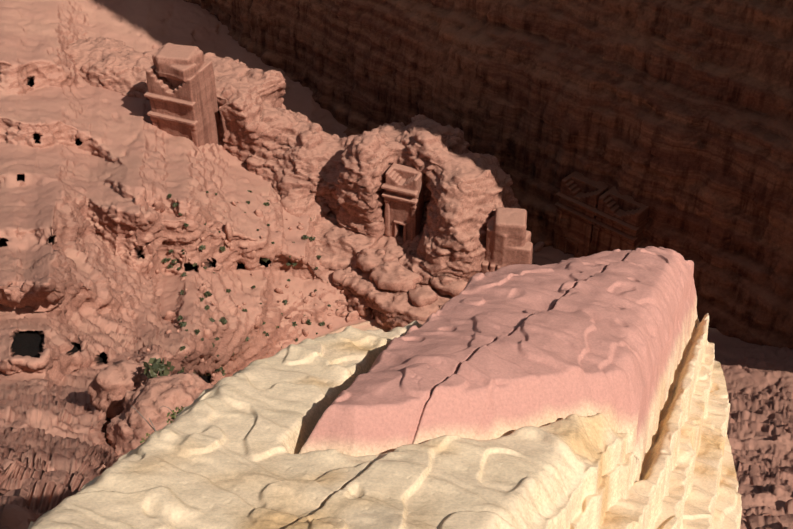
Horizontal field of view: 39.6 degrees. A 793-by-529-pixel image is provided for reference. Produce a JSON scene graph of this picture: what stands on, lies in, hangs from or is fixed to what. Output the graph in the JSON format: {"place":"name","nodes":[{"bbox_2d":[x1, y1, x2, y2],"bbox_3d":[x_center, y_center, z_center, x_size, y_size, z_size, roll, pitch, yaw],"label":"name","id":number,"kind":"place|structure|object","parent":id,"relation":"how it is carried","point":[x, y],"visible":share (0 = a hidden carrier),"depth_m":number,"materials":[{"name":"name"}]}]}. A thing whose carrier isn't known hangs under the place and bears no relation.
{"place":"outdoors","nodes":[
{"label":"outdoors","id":0,"kind":"place"},
{"bbox_2d":[0,0,792,528],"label":"terrain","id":1,"kind":"structure","parent":0,"point":[82,162],"depth_m":135.97,"materials":[{"name":"stone"}]},
{"bbox_2d":[132,406,183,442],"bbox_3d":[-8.070,8.968,50.145,6.661,5.334,4.835,-12,40,-15],"label":"juniper tree","id":2,"kind":"object","parent":1,"relation":"on","point":[173,416],"depth_m":49.40,"materials":[{"name":"green plant"}]},
{"bbox_2d":[144,43,220,146],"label":"rock-cut tomb","id":3,"kind":"object","parent":1,"relation":"on","point":[180,94],"visible":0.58,"depth_m":160.66,"materials":[{"name":"brown stone"}]},
{"bbox_2d":[87,320,424,455],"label":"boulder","id":4,"kind":"object","parent":1,"relation":"on","point":[117,391],"visible":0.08,"depth_m":68.45,"materials":[{"name":"stone"}]},
{"bbox_2d":[64,36,520,329],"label":"rock outcrop","id":5,"kind":"object","parent":1,"relation":"on","point":[330,185],"visible":0.54,"depth_m":155.92,"materials":[{"name":"brown stone"}]},
{"bbox_2d":[381,163,423,241],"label":"tomb","id":6,"kind":"object","parent":5,"relation":"on","point":[403,187],"visible":0.96,"depth_m":154.04,"materials":[{"name":"brown stone"}]},
{"bbox_2d":[105,190,534,432],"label":"desert shrubs","id":7,"kind":"object","parent":1,"relation":"on","point":[155,367],"visible":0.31,"depth_m":133.71,"materials":[{"name":"green plant"}]},
{"bbox_2d":[122,193,544,376],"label":"scattered boulders","id":8,"kind":"object","parent":1,"relation":"on","point":[228,231],"visible":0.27,"depth_m":142.91,"materials":[{"name":"brown stone"}]},
{"bbox_2d":[28,246,741,528],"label":"slab","id":9,"kind":"structure","parent":1,"relation":"on","point":[588,392],"depth_m":7.65,"materials":[{"name":"beige stone"}]},
{"bbox_2d":[481,207,532,273],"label":"block tomb","id":10,"kind":"object","parent":1,"relation":"on","point":[508,238],"visible":0.46,"depth_m":145.87,"materials":[{"name":"stone"}]},
{"bbox_2d":[183,0,792,348],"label":"cliff","id":11,"kind":"structure","parent":0,"point":[676,116],"depth_m":153.69,"materials":[{"name":"brown stone"}]},
{"bbox_2d":[553,171,608,257],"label":"rock-cut tomb","id":12,"kind":"object","parent":11,"relation":"on","point":[579,194],"visible":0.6,"depth_m":158.65,"materials":[{"name":"brown stone"}]},
{"bbox_2d":[590,186,650,254],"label":"rock-cut tomb","id":13,"kind":"object","parent":11,"relation":"on","point":[620,221],"visible":0.48,"depth_m":154.90,"materials":[{"name":"brown stone"}]},
{"bbox_2d":[634,240,643,249],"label":"cliff tomb","id":14,"kind":"object","parent":11,"relation":"on","point":[638,245],"visible":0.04,"depth_m":155.01,"materials":[{"name":"brown stone"}]}
]}

